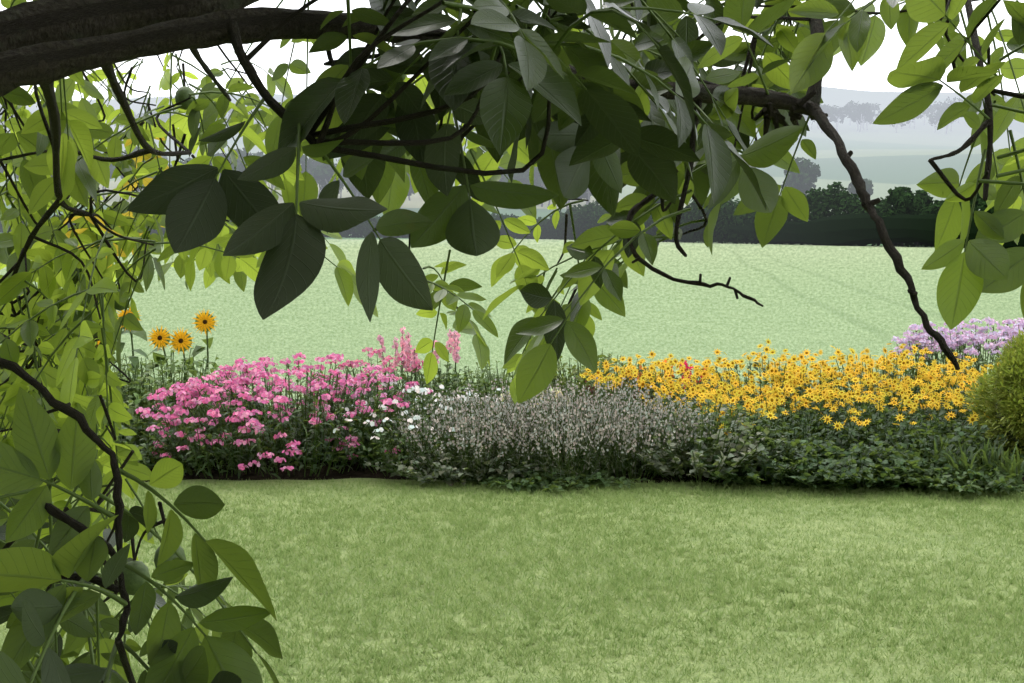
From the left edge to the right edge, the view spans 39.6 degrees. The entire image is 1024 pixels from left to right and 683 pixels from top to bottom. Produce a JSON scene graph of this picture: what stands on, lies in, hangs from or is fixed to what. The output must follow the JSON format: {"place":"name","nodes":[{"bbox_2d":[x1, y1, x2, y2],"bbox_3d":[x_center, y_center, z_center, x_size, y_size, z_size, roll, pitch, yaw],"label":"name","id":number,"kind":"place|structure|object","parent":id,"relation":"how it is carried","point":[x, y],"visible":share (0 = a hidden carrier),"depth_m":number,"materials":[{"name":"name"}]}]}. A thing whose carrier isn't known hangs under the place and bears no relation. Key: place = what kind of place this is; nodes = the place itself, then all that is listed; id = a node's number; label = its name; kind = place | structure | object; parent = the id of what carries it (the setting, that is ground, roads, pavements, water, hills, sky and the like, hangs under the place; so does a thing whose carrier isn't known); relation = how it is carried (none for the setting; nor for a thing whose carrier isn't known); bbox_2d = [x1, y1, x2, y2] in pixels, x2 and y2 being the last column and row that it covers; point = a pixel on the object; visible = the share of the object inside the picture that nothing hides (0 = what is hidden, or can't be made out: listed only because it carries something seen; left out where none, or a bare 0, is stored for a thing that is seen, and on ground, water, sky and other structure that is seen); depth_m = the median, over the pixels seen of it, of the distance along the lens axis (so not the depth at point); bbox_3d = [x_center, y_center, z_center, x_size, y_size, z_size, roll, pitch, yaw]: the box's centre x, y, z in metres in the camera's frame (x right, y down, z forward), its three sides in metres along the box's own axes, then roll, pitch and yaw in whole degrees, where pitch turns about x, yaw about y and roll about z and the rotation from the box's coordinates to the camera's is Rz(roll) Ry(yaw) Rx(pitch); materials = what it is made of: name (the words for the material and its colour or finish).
{"place":"outdoors","nodes":[
{"label":"outdoors","id":0,"kind":"place"},
{"bbox_2d":[0,0,1023,682],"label":"walnut tree","id":1,"kind":"object","parent":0,"point":[602,146],"depth_m":1.78,"materials":[{"name":"green plant"}]},
{"bbox_2d":[42,28,593,594],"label":"walnut tree nuts","id":2,"kind":"object","parent":1,"relation":"attached to","point":[134,582],"visible":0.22,"depth_m":1.90,"materials":[{"name":"green plant"}]},
{"bbox_2d":[0,239,1023,407],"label":"crop field","id":3,"kind":"structure","parent":0,"point":[812,299],"depth_m":29.29,"materials":[{"name":"green plant"}]},
{"bbox_2d":[0,95,1023,248],"bbox_3d":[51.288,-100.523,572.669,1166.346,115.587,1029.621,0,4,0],"label":"distant trees","id":4,"kind":"object","parent":3,"relation":"on","point":[909,217],"depth_m":178.23,"materials":[{"name":"green plant"}]},
{"bbox_2d":[0,476,1023,682],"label":"lawn","id":5,"kind":"structure","parent":0,"point":[820,668],"depth_m":6.75,"materials":[{"name":"green plant"}]},
{"bbox_2d":[0,87,1023,408],"bbox_3d":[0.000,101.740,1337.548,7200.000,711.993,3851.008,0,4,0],"label":"hills","id":6,"kind":"structure","parent":0,"point":[886,157],"depth_m":816.11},
{"bbox_2d":[0,0,1023,100],"label":"sky","id":7,"kind":"structure","parent":0,"point":[872,75],"materials":[{"name":"white"}]},
{"bbox_2d":[128,409,1023,490],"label":"flower bed soil","id":8,"kind":"structure","parent":0,"point":[361,472],"depth_m":9.73,"materials":[{"name":"brown soil"}]},
{"bbox_2d":[20,308,219,411],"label":"sunflowers","id":9,"kind":"object","parent":8,"relation":"on","point":[182,340],"visible":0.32,"depth_m":12.19,"materials":[{"name":"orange plant"}]},
{"bbox_2d":[1,348,262,468],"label":"flowering plant","id":10,"kind":"object","parent":8,"relation":"on","point":[135,398],"visible":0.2,"depth_m":10.60,"materials":[{"name":"green plant"}]},
{"bbox_2d":[135,352,432,479],"bbox_3d":[-1.564,0.496,10.082,2.084,0.858,2.051,0,4,0],"label":"pink phlox","id":11,"kind":"object","parent":8,"relation":"on","point":[316,437],"visible":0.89,"depth_m":9.72,"materials":[{"name":"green plant"}]},
{"bbox_2d":[302,327,461,415],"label":"pink flowers","id":12,"kind":"object","parent":8,"relation":"on","point":[413,361],"visible":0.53,"depth_m":12.56,"materials":[{"name":"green plant"}]},
{"bbox_2d":[325,382,532,477],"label":"white flowers","id":13,"kind":"object","parent":8,"relation":"on","point":[388,447],"visible":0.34,"depth_m":9.64,"materials":[{"name":"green plant"}]},
{"bbox_2d":[376,349,663,411],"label":"flowering plants","id":14,"kind":"object","parent":8,"relation":"on","point":[484,385],"visible":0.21,"depth_m":12.68,"materials":[{"name":"green plant"}]},
{"bbox_2d":[490,387,567,424],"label":"cream flowers","id":15,"kind":"object","parent":8,"relation":"on","point":[529,399],"visible":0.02,"depth_m":10.87,"materials":[{"name":"beige plant"}]},
{"bbox_2d":[383,373,714,481],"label":"lavender plants","id":16,"kind":"object","parent":8,"relation":"on","point":[571,430],"visible":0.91,"depth_m":9.45,"materials":[{"name":"grey plant"}]},
{"bbox_2d":[581,359,723,413],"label":"red flowers","id":17,"kind":"object","parent":8,"relation":"on","point":[592,391],"visible":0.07,"depth_m":11.88,"materials":[{"name":"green plant"}]},
{"bbox_2d":[365,397,1023,496],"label":"groundcover plants","id":18,"kind":"object","parent":8,"relation":"on","point":[756,456],"visible":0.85,"depth_m":9.26,"materials":[{"name":"green plant"}]},
{"bbox_2d":[579,338,1001,459],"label":"yellow flowers","id":19,"kind":"object","parent":8,"relation":"on","point":[827,409],"visible":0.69,"depth_m":10.94,"materials":[{"name":"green plant"}]},
{"bbox_2d":[891,317,1023,399],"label":"purple flowers","id":20,"kind":"object","parent":8,"relation":"on","point":[1006,333],"visible":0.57,"depth_m":12.92,"materials":[{"name":"purple plant"}]},
{"bbox_2d":[924,433,1023,493],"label":"iris leaves","id":21,"kind":"object","parent":8,"relation":"on","point":[1015,466],"visible":0.52,"depth_m":9.17,"materials":[{"name":"green plant"}]},
{"bbox_2d":[962,329,1023,472],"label":"golden conifer","id":22,"kind":"object","parent":8,"relation":"on","point":[1001,397],"visible":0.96,"depth_m":9.65,"materials":[{"name":"green plant"}]}
]}

